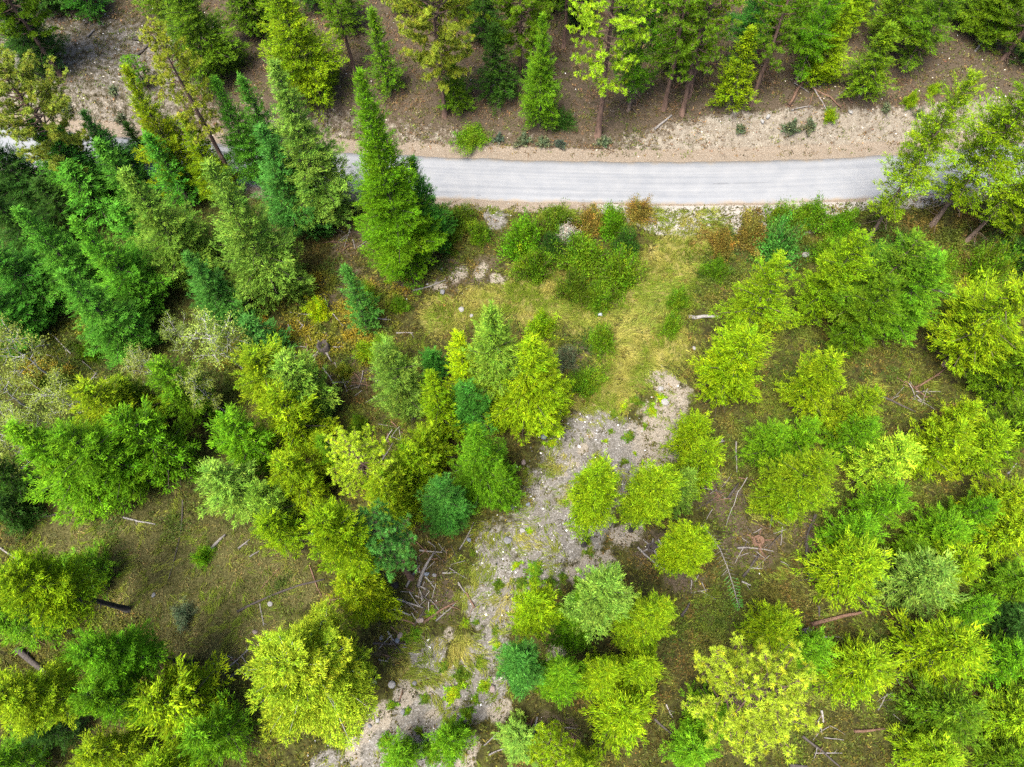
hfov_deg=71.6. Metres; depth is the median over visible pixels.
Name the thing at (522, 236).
bush
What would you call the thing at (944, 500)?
undergrowth
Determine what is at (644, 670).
fir tree
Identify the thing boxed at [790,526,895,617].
fir tree
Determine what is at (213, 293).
fir tree
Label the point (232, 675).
fallen log
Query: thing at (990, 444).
fir tree
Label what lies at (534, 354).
fir tree
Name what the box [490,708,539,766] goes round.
fir tree
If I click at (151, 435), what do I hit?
fir tree
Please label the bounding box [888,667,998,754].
fir tree
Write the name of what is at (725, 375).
fir tree
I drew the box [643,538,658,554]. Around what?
burnt stump
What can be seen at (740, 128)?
sage bush
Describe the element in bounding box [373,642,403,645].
fallen log
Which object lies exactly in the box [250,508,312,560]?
fir tree
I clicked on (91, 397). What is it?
fir tree
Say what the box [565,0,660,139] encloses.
pine tree
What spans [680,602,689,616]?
fallen log
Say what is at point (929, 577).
fir tree
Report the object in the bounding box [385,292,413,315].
bush
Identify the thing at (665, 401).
stone
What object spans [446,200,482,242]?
bush
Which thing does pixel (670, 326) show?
bush
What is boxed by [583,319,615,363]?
bush
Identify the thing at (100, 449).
fir tree
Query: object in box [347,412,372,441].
bush
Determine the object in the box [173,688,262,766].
fir tree
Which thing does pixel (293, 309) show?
yellow undergrowth
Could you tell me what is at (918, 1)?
fir tree
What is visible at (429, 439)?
fir tree
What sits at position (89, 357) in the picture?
bush
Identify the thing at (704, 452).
fir tree
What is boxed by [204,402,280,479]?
fir tree
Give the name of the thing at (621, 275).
bush
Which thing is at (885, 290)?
fir tree
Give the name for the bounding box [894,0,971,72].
open crowned fir tree
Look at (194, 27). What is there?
fir tree
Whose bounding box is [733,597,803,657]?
fir tree
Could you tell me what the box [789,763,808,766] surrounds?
fallen log
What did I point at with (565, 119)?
bush
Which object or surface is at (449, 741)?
fir tree
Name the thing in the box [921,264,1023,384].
open crowned fir tree
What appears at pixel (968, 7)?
fir tree
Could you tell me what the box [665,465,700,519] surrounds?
fir tree
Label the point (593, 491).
bare trunked fir tree
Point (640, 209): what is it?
bush
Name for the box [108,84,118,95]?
sage bush
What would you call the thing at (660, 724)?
fallen log
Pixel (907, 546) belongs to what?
fir tree
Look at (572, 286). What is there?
bush
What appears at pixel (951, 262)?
bush
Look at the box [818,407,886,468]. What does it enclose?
fir tree
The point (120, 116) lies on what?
sage bush
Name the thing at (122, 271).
fir tree
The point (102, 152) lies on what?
fir tree
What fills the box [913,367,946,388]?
fallen log
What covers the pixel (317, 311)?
bush
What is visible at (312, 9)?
fir tree
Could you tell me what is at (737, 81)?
fir tree
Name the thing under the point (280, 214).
fir tree
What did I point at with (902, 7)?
open crowned fir tree
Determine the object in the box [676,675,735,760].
fir tree
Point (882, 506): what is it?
fir tree
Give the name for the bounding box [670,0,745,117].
pine tree
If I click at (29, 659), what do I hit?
fallen log
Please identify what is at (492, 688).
stone
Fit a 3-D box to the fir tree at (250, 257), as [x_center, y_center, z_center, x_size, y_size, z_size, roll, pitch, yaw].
[-22.905,-12.786,62.865,8.940,19.653,9.922,5,64,3]
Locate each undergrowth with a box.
[0,288,1023,766]
[13,257,413,401]
[413,193,1023,399]
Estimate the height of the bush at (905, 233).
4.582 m
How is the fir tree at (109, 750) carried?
on the ground at (818, 148)
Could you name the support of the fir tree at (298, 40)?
on the ground at (818, 148)
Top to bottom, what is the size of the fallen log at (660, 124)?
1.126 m
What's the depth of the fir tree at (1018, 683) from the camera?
52.81 m
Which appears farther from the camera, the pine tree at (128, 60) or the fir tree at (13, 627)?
the pine tree at (128, 60)
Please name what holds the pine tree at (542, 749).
on the ground at (818, 148)
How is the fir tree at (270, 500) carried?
on the ground at (818, 148)
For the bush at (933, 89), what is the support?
on the ground at (818, 148)
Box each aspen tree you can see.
[0,315,56,384]
[0,361,38,410]
[0,400,55,440]
[0,402,40,479]
[7,364,88,423]
[116,343,167,390]
[157,309,197,358]
[167,362,225,412]
[173,305,255,371]
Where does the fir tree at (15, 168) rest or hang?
on the ground at (818, 148)
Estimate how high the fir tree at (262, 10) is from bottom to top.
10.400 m
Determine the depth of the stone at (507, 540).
60.12 m
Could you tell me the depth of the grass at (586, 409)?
65.62 m
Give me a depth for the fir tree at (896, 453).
57.24 m
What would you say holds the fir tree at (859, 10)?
on the ground at (818, 148)
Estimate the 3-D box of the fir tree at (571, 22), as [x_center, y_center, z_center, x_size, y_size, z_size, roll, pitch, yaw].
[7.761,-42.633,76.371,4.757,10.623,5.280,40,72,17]
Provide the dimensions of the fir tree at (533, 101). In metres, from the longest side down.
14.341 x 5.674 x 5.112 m
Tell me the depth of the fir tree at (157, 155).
70.70 m
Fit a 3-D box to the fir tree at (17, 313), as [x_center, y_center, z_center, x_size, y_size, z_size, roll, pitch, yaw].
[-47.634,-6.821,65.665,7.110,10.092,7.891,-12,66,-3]
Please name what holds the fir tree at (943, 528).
on the ground at (818, 148)
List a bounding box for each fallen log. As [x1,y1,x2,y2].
[14,646,65,683]
[137,45,148,55]
[210,534,225,548]
[230,663,245,677]
[236,579,323,612]
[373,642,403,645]
[395,616,415,624]
[397,598,422,607]
[405,564,420,587]
[416,552,434,587]
[423,600,457,623]
[466,592,474,612]
[637,546,655,563]
[654,115,671,129]
[654,718,671,733]
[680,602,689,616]
[688,315,713,318]
[726,483,738,497]
[742,554,759,577]
[787,73,809,106]
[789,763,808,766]
[802,735,840,766]
[805,542,809,581]
[806,514,816,541]
[809,86,843,107]
[810,610,866,626]
[854,728,887,732]
[883,397,915,412]
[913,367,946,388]
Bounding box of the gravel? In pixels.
[4,0,1014,766]
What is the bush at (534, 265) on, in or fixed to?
on the ground at (818, 148)
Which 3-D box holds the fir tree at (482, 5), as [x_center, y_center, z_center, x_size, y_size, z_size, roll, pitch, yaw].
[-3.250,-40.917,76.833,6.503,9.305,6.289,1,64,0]
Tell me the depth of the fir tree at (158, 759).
49.00 m
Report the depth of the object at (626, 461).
63.18 m
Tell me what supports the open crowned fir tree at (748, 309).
on the ground at (818, 148)
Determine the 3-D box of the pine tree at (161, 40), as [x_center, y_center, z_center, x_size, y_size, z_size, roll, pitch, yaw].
[-28.906,-24.695,66.493,5.157,21.033,5.069,16,65,9]
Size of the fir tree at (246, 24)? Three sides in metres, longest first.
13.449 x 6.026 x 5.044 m
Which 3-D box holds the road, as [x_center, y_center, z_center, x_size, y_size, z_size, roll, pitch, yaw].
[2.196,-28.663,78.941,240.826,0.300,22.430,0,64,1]
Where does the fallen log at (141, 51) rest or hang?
on the ground at (818, 148)
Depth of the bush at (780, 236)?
69.15 m
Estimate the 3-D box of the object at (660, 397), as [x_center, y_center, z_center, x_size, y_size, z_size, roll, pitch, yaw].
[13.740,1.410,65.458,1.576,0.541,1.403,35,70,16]
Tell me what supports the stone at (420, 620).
on the ground at (818, 148)
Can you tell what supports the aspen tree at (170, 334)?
on the ground at (818, 148)
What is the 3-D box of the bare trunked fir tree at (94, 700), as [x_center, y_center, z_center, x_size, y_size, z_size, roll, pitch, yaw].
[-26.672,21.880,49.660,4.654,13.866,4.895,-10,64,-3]
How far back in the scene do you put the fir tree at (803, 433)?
58.80 m
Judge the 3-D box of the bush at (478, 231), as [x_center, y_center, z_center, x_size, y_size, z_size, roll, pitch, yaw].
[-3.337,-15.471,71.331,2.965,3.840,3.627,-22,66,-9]
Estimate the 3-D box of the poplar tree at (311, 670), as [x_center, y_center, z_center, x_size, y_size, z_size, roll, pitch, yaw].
[-13.025,19.746,47.776,7.724,18.323,10.211,-14,65,-5]
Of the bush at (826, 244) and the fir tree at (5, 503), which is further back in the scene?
the bush at (826, 244)
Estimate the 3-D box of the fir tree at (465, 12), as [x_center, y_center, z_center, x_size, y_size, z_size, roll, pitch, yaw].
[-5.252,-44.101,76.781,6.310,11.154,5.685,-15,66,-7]
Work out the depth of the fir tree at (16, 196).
73.44 m
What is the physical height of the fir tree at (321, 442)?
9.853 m
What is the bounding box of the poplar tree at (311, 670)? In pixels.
[235,596,380,751]
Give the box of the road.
[0,128,1023,203]
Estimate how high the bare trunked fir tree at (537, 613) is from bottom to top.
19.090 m
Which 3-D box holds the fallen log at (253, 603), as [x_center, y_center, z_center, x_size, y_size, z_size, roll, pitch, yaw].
[-19.110,17.346,58.604,7.299,0.419,0.473,-20,65,-8]
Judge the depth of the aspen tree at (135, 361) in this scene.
61.18 m
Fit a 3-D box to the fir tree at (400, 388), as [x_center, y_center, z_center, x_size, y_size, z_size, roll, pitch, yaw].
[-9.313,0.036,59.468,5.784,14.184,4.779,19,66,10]
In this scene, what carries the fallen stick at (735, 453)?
on the ground at (818, 148)
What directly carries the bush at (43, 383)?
on the ground at (818, 148)
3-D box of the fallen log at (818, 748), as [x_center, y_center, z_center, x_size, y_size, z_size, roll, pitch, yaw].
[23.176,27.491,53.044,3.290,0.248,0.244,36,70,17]
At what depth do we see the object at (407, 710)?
54.63 m
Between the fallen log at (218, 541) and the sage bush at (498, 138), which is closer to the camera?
the fallen log at (218, 541)
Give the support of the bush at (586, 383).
on the ground at (818, 148)
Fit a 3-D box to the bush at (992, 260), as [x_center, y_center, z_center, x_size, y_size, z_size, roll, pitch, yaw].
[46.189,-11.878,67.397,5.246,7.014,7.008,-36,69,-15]
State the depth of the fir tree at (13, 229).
69.29 m
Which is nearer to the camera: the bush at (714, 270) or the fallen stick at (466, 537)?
the fallen stick at (466, 537)
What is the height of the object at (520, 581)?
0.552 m
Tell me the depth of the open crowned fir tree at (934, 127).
60.35 m
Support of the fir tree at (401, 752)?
on the ground at (818, 148)
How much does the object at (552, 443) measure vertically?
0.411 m
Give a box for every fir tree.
[0,0,70,82]
[0,140,64,210]
[0,171,37,219]
[0,194,70,266]
[0,239,69,329]
[0,282,56,355]
[0,414,147,528]
[0,452,47,506]
[0,486,42,534]
[0,540,139,641]
[0,587,76,656]
[0,651,115,741]
[0,726,57,766]
[9,203,114,305]
[17,0,76,17]
[18,713,92,759]
[23,114,101,202]
[28,176,102,241]
[36,0,83,16]
[42,416,162,505]
[49,122,121,211]
[52,266,162,369]
[53,158,135,233]
[54,538,121,606]
[59,616,201,693]
[60,0,112,23]
[64,373,170,455]
[65,723,164,766]
[66,214,174,317]
[66,665,164,729]
[78,108,151,194]
[88,134,164,210]
[97,393,201,495]
[106,200,158,267]
[110,371,174,423]
[116,164,225,291]
[118,63,200,197]
[121,646,235,764]
[122,119,148,165]
[131,0,178,22]
[132,731,217,766]
[139,129,209,213]
[144,353,222,433]
[154,0,250,95]
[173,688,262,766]
[176,110,241,200]
[180,248,257,337]
[193,456,268,528]
[197,156,317,318]
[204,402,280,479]
[208,74,278,185]
[213,0,271,37]
[227,0,283,40]
[228,332,302,431]
[234,312,299,361]
[235,69,283,147]
[243,476,307,541]
[248,120,335,241]
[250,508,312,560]
[253,377,339,459]
[256,0,348,122]
[260,345,345,435]
[264,57,364,234]
[264,443,336,516]
[291,0,329,15]
[298,496,398,588]
[303,428,342,471]
[312,433,361,482]
[315,0,368,37]
[326,563,403,632]
[335,262,383,336]
[349,66,447,294]
[352,464,430,535]
[364,5,407,104]
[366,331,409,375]
[368,332,428,423]
[375,727,428,766]
[382,435,441,499]
[384,0,427,15]
[406,153,457,256]
[406,419,461,474]
[414,472,478,538]
[415,345,452,382]
[418,368,468,444]
[421,711,479,766]
[437,62,476,115]
[442,328,480,394]
[446,375,497,434]
[447,421,521,514]
[448,0,480,27]
[458,298,529,414]
[460,0,508,47]
[466,19,522,116]
[479,331,576,446]
[490,459,525,514]
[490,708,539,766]
[493,635,548,701]
[506,581,563,642]
[517,354,575,428]
[518,10,563,130]
[532,647,587,710]
[545,0,568,10]
[545,591,592,654]
[558,560,640,643]
[561,0,600,30]
[562,450,626,547]
[566,739,604,766]
[575,646,626,703]
[578,675,658,759]
[606,588,679,655]
[606,638,664,708]
[607,0,647,36]
[612,0,685,114]
[613,457,688,533]
[647,517,720,580]
[650,0,675,13]
[652,0,697,78]
[657,718,722,766]
[659,408,716,467]
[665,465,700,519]
[668,433,726,501]
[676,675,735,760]
[686,314,775,418]
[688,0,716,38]
[704,23,762,112]
[707,248,803,339]
[719,0,781,68]
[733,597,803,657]
[734,415,796,471]
[743,0,797,42]
[745,445,842,525]
[772,344,847,422]
[777,621,839,692]
[780,414,824,457]
[781,0,827,54]
[788,226,884,329]
[789,0,850,83]
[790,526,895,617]
[798,0,855,87]
[807,507,889,560]
[810,630,904,712]
[817,382,886,445]
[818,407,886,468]
[820,0,874,37]
[823,272,907,359]
[827,226,937,351]
[835,20,899,101]
[839,427,926,502]
[841,476,918,533]
[850,241,959,348]
[854,0,880,25]
[862,66,986,244]
[864,0,930,52]
[865,544,972,627]
[877,533,931,570]
[878,0,943,36]
[879,608,997,701]
[884,716,974,766]
[886,415,983,484]
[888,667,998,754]
[892,500,978,556]
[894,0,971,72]
[907,535,989,605]
[918,394,987,443]
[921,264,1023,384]
[923,77,1023,230]
[937,0,984,26]
[938,489,1006,544]
[939,410,1023,485]
[940,587,1000,631]
[950,471,1023,536]
[956,0,1023,54]
[960,330,1023,415]
[961,678,1023,751]
[963,497,1023,567]
[963,630,1023,692]
[965,139,1023,242]
[965,724,1023,766]
[967,555,1023,618]
[972,401,1023,471]
[980,175,1023,239]
[982,594,1023,644]
[987,665,1023,703]
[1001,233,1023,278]
[1006,26,1023,63]
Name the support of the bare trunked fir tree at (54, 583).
on the ground at (818, 148)
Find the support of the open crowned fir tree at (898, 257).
on the ground at (818, 148)
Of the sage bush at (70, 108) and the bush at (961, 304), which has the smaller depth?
the bush at (961, 304)
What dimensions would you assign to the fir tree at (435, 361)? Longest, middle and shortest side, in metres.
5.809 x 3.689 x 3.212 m
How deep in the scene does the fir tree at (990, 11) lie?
74.60 m
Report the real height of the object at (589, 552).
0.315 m
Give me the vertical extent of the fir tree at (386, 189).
25.427 m
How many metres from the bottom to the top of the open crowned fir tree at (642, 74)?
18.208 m
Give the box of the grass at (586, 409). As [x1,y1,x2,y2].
[0,185,1023,766]
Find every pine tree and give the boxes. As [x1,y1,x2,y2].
[0,0,62,77]
[0,44,96,182]
[119,53,150,88]
[136,15,243,195]
[316,0,357,75]
[322,422,397,500]
[345,498,417,582]
[381,0,482,118]
[484,0,554,85]
[525,718,580,766]
[553,0,583,48]
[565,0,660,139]
[646,0,713,111]
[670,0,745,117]
[681,631,822,765]
[683,0,743,98]
[745,0,822,106]
[993,0,1023,67]
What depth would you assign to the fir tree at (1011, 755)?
50.38 m
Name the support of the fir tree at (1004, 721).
on the ground at (818, 148)
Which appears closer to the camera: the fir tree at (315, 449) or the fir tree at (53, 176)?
the fir tree at (315, 449)
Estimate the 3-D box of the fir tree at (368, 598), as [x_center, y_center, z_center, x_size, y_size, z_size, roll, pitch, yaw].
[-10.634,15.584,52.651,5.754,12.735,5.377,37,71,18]
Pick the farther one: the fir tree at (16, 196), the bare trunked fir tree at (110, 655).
the fir tree at (16, 196)
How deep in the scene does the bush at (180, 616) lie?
57.44 m
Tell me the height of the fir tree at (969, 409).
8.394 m
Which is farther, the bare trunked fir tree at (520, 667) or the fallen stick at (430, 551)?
the fallen stick at (430, 551)
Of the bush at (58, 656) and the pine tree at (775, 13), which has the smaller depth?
the bush at (58, 656)
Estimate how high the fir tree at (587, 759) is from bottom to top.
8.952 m
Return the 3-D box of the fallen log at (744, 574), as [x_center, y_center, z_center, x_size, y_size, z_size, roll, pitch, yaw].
[19.824,15.124,58.826,0.294,0.474,2.314,39,71,18]
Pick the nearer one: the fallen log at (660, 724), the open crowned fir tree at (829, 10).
the fallen log at (660, 724)
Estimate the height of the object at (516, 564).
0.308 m
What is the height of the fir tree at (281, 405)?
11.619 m
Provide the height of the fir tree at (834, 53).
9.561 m
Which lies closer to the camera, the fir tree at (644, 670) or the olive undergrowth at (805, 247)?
the fir tree at (644, 670)
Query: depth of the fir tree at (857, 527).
54.87 m
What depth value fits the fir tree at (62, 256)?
65.12 m
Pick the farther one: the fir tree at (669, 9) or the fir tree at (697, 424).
the fir tree at (669, 9)
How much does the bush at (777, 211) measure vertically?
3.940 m
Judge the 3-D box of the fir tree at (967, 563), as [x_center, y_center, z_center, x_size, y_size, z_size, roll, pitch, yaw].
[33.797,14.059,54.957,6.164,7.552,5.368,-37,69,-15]
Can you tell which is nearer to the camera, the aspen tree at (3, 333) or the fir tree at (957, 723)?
the fir tree at (957, 723)
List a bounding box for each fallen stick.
[122,516,154,524]
[168,500,182,578]
[228,646,247,667]
[309,565,324,603]
[413,279,445,290]
[419,549,442,552]
[436,603,455,621]
[459,522,473,548]
[735,441,736,471]
[737,544,772,551]
[814,87,826,110]
[815,751,841,753]
[905,381,927,397]
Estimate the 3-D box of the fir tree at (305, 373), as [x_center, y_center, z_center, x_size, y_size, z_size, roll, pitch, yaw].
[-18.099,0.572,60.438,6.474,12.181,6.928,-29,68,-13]
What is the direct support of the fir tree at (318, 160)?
on the ground at (818, 148)
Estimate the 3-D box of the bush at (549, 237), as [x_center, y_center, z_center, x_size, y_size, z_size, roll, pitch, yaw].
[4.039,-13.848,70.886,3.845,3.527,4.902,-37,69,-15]
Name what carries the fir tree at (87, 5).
on the ground at (818, 148)
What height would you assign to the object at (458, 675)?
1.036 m
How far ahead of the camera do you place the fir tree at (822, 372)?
59.67 m
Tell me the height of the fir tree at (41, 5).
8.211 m
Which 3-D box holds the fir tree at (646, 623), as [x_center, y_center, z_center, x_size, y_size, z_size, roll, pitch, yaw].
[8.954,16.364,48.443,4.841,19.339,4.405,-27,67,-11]
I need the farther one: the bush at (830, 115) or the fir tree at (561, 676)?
the bush at (830, 115)
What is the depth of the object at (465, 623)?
57.24 m
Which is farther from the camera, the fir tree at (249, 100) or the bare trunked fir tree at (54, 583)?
the fir tree at (249, 100)
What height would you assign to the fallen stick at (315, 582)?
0.190 m
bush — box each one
[0,338,31,361]
[0,498,52,541]
[37,372,78,404]
[42,641,82,680]
[56,104,75,116]
[71,341,104,365]
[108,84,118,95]
[113,110,126,125]
[169,595,200,633]
[189,540,216,571]
[274,332,296,352]
[301,295,339,325]
[315,469,331,497]
[330,362,359,380]
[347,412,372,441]
[348,279,383,305]
[349,338,375,364]
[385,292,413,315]
[436,220,459,256]
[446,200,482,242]
[448,121,493,156]
[461,219,493,253]
[491,131,505,143]
[492,205,545,266]
[506,244,562,287]
[512,129,532,147]
[522,305,563,342]
[530,197,589,241]
[535,135,551,147]
[535,229,571,263]
[548,229,612,284]
[552,105,582,131]
[552,264,601,311]
[554,139,565,149]
[554,344,578,375]
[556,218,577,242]
[565,363,610,399]
[571,202,604,240]
[573,279,626,318]
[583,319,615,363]
[590,242,648,301]
[593,134,611,147]
[594,199,631,247]
[602,221,640,257]
[615,193,661,227]
[657,310,685,343]
[663,284,692,315]
[696,250,731,288]
[704,224,734,265]
[731,206,769,257]
[736,122,745,133]
[742,208,816,280]
[762,194,807,233]
[779,118,806,136]
[785,190,833,237]
[803,230,846,265]
[805,117,816,134]
[821,198,860,243]
[823,104,838,124]
[861,235,893,268]
[881,100,891,115]
[887,225,931,262]
[898,89,921,109]
[911,107,925,120]
[923,243,961,290]
[927,81,942,98]
[941,278,1001,325]
[957,228,1023,304]
[991,235,1023,266]
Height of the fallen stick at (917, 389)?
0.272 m
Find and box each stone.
[388,680,395,688]
[416,617,423,622]
[490,685,494,692]
[504,536,511,543]
[661,398,668,405]
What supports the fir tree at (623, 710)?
on the ground at (818, 148)
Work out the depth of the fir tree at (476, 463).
55.91 m
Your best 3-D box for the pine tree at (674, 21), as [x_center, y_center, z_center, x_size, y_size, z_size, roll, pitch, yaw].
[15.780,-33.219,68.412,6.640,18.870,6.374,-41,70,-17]
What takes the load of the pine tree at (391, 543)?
on the ground at (818, 148)
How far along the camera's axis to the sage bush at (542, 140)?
76.85 m
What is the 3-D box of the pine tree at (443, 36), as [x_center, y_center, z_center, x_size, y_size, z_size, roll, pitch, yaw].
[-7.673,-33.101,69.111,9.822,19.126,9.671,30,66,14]
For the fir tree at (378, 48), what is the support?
on the ground at (818, 148)
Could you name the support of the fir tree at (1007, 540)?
on the ground at (818, 148)
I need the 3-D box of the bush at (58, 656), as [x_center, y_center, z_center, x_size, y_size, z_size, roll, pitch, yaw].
[-35.132,21.851,55.229,3.370,3.920,3.703,15,66,8]
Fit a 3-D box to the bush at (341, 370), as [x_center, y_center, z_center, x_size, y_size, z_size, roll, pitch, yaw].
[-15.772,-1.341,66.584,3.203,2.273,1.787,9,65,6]
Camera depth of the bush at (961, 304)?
67.55 m
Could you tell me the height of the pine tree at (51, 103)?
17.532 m
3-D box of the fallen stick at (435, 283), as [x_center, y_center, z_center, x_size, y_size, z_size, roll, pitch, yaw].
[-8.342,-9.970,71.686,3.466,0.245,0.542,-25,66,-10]
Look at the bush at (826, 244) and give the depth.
70.55 m
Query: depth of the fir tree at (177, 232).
66.60 m
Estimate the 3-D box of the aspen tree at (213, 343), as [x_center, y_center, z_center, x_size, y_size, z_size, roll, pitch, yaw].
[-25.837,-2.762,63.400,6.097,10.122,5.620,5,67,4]
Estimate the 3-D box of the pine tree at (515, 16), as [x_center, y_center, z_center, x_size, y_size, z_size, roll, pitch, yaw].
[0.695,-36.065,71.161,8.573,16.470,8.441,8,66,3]
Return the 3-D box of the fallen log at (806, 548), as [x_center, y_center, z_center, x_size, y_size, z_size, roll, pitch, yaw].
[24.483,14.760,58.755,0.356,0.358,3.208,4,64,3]
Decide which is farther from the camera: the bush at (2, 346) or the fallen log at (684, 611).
the bush at (2, 346)
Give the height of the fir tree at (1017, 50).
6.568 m
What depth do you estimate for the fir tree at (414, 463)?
56.26 m
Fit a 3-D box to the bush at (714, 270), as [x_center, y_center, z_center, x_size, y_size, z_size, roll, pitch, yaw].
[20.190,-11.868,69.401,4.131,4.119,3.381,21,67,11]
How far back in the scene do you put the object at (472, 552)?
59.84 m
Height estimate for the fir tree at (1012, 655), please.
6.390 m
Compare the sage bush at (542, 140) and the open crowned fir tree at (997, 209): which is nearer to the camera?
the open crowned fir tree at (997, 209)
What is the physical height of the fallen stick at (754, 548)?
0.334 m
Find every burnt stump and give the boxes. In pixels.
[313,332,344,361]
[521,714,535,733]
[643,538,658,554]
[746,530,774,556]
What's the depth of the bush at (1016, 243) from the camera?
70.19 m
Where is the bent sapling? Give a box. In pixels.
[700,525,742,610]
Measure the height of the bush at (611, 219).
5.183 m
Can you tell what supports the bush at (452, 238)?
on the ground at (818, 148)
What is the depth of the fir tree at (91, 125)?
71.36 m
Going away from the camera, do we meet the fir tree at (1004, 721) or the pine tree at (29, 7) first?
the fir tree at (1004, 721)
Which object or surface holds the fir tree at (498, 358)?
on the ground at (818, 148)
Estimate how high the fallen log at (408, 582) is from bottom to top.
0.258 m
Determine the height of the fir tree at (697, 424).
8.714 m
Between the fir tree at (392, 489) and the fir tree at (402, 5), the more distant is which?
the fir tree at (402, 5)
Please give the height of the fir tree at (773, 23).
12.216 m
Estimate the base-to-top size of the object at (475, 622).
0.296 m
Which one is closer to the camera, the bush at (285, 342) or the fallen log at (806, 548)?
the fallen log at (806, 548)
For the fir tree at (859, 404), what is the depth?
58.21 m
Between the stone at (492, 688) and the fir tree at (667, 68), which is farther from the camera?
the fir tree at (667, 68)
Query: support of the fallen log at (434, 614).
on the ground at (818, 148)
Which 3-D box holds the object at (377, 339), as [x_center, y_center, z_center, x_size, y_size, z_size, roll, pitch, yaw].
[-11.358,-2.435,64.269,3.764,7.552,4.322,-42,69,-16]
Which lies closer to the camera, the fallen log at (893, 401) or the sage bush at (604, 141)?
the fallen log at (893, 401)
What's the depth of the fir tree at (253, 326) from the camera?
64.41 m
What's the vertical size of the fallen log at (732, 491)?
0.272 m
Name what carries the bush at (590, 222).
on the ground at (818, 148)
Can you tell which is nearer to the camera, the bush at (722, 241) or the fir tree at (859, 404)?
the fir tree at (859, 404)
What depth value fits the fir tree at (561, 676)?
45.25 m
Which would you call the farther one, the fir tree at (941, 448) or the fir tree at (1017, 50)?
the fir tree at (1017, 50)
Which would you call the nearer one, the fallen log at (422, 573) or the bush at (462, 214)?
the fallen log at (422, 573)
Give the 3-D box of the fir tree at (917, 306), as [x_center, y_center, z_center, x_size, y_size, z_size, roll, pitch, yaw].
[34.117,-7.248,61.984,6.353,13.636,7.661,-30,67,-12]
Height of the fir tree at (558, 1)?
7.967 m
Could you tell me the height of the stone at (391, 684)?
0.457 m
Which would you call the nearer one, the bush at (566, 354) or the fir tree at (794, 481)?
the fir tree at (794, 481)
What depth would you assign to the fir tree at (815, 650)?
51.43 m
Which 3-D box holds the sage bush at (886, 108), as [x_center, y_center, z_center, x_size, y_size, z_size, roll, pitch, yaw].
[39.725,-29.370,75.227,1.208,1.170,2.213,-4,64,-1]
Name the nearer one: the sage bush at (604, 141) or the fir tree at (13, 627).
the fir tree at (13, 627)
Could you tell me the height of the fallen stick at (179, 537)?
0.463 m
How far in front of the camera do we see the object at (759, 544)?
59.39 m
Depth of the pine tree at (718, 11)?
69.27 m
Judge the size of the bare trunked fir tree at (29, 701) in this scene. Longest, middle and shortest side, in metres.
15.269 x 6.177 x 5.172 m
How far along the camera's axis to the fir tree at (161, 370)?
60.19 m
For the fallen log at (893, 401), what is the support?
on the ground at (818, 148)
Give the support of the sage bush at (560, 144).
on the ground at (818, 148)
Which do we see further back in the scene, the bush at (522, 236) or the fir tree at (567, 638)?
the bush at (522, 236)
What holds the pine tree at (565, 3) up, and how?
on the ground at (818, 148)
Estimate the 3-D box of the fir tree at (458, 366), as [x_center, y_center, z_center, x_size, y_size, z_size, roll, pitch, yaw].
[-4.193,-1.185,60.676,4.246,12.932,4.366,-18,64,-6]
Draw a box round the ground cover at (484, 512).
[0,0,1023,766]
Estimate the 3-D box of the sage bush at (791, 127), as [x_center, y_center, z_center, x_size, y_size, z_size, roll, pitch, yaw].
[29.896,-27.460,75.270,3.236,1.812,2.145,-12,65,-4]
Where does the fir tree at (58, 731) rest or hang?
on the ground at (818, 148)
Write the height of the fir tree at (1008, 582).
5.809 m
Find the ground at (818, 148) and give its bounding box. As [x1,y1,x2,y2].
[0,0,1023,766]
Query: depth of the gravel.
64.40 m
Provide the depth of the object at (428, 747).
53.30 m
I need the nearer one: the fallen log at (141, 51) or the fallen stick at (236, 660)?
the fallen stick at (236, 660)
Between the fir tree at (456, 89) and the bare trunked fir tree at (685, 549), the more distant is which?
the fir tree at (456, 89)

